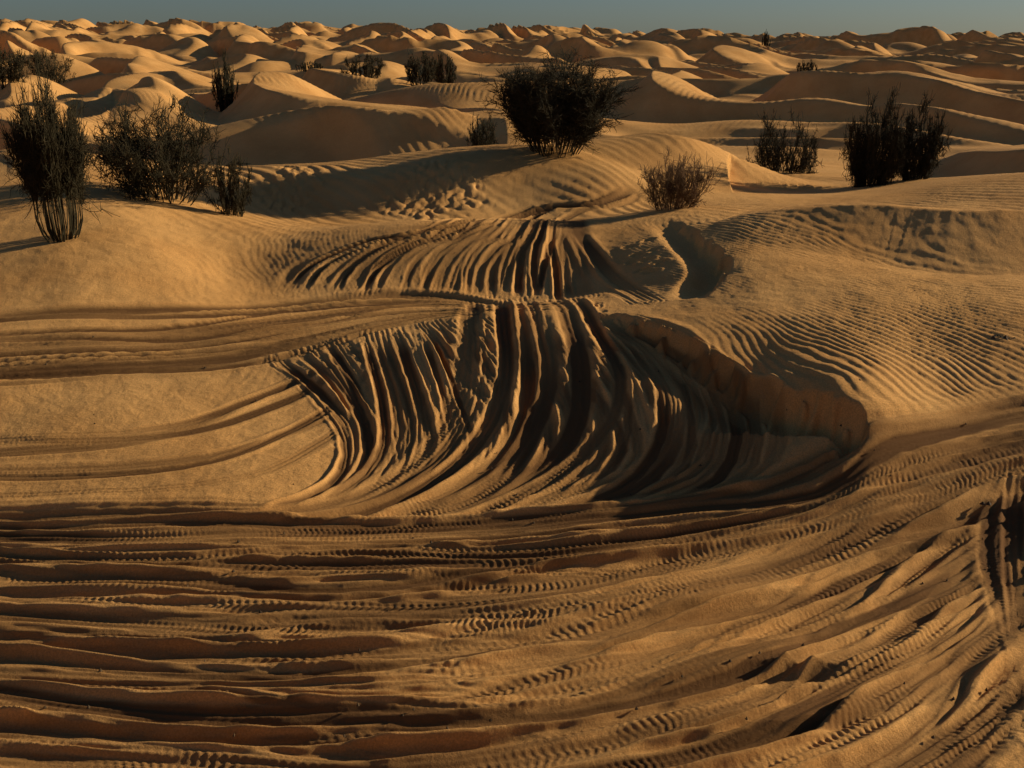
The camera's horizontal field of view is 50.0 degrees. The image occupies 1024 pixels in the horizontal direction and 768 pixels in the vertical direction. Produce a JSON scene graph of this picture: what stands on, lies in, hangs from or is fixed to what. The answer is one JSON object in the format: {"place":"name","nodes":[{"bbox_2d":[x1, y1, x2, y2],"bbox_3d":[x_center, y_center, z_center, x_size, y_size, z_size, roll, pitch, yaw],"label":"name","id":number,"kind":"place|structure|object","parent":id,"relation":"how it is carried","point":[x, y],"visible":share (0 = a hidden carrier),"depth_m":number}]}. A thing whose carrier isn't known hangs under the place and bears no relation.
{"place":"outdoors","nodes":[
{"label":"outdoors","id":0,"kind":"place"},
{"bbox_2d":[0,18,1023,767],"bbox_3d":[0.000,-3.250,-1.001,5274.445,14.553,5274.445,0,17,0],"label":"desert sand ground","id":1,"kind":"structure","parent":0,"point":[366,336],"depth_m":8.37},
{"bbox_2d":[0,47,30,89],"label":"desert shrub","id":2,"kind":"object","parent":1,"relation":"on","point":[9,74],"visible":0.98,"depth_m":57.44},
{"bbox_2d":[24,48,76,83],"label":"desert shrub","id":3,"kind":"object","parent":1,"relation":"on","point":[51,72],"visible":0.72,"depth_m":69.04},
{"bbox_2d":[0,55,119,242],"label":"broom shrub","id":4,"kind":"object","parent":1,"relation":"on","point":[49,153],"visible":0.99,"depth_m":11.92},
{"bbox_2d":[85,91,250,205],"bbox_3d":[-4.693,-3.191,14.977,2.342,1.634,2.096,0,17,0],"label":"desert shrub","id":5,"kind":"object","parent":1,"relation":"on","point":[130,164],"visible":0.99,"depth_m":14.73},
{"bbox_2d":[211,48,238,111],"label":"desert shrub","id":6,"kind":"object","parent":1,"relation":"on","point":[225,94],"visible":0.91,"depth_m":46.20},
{"bbox_2d":[202,144,252,216],"bbox_3d":[-3.830,-2.692,14.847,0.709,1.069,0.644,0,17,0],"label":"desert shrub","id":7,"kind":"object","parent":1,"relation":"on","point":[237,200],"visible":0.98,"depth_m":14.82},
{"bbox_2d":[295,61,323,71],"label":"desert shrub","id":8,"kind":"object","parent":1,"relation":"on","point":[303,67],"visible":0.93,"depth_m":59.40},
{"bbox_2d":[341,52,385,78],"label":"desert shrub","id":9,"kind":"object","parent":1,"relation":"on","point":[368,69],"visible":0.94,"depth_m":57.49},
{"bbox_2d":[403,49,438,85],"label":"desert shrub","id":10,"kind":"object","parent":1,"relation":"on","point":[427,74],"visible":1,"depth_m":52.67},
{"bbox_2d":[433,52,456,82],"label":"desert shrub","id":11,"kind":"object","parent":1,"relation":"on","point":[450,74],"visible":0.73,"depth_m":55.70},
{"bbox_2d":[466,111,497,145],"bbox_3d":[-0.637,-5.220,23.621,0.726,1.379,0.810,0,17,0],"label":"desert shrub","id":12,"kind":"object","parent":1,"relation":"on","point":[477,138],"visible":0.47,"depth_m":23.44},
{"bbox_2d":[475,46,640,157],"bbox_3d":[0.784,-4.601,17.963,2.590,1.790,2.569,12,21,34],"label":"desert shrub","id":13,"kind":"object","parent":1,"relation":"on","point":[534,109],"visible":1,"depth_m":17.67},
{"bbox_2d":[637,147,723,210],"bbox_3d":[2.101,-2.660,14.456,1.061,0.934,1.115,-10,20,-30],"label":"desert shrub","id":14,"kind":"object","parent":1,"relation":"on","point":[678,185],"visible":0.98,"depth_m":14.31},
{"bbox_2d":[762,29,770,46],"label":"desert shrub","id":15,"kind":"object","parent":1,"relation":"on","point":[765,40],"visible":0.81,"depth_m":162.05},
{"bbox_2d":[743,104,822,173],"bbox_3d":[6.071,-5.275,24.574,1.543,1.942,1.622,-7,18,-20],"label":"desert shrub","id":16,"kind":"object","parent":1,"relation":"on","point":[774,162],"visible":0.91,"depth_m":24.32},
{"bbox_2d":[796,59,817,71],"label":"desert shrub","id":17,"kind":"object","parent":1,"relation":"on","point":[808,67],"visible":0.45,"depth_m":67.23},
{"bbox_2d":[839,82,913,186],"bbox_3d":[6.510,-4.221,19.610,1.290,2.286,1.082,9,19,26],"label":"desert shrub","id":18,"kind":"object","parent":1,"relation":"on","point":[870,166],"visible":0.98,"depth_m":19.47},
{"bbox_2d":[894,90,951,180],"bbox_3d":[7.358,-4.359,19.865,1.145,1.880,0.975,8,19,24],"label":"desert shrub","id":19,"kind":"object","parent":1,"relation":"on","point":[930,147],"visible":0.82,"depth_m":19.73},
{"bbox_2d":[0,0,1023,36],"label":"sky","id":20,"kind":"structure","parent":0,"point":[745,17]},
{"bbox_2d":[43,252,1015,738],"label":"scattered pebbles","id":21,"kind":"object","parent":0,"point":[533,522],"visible":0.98,"depth_m":6.53}
]}

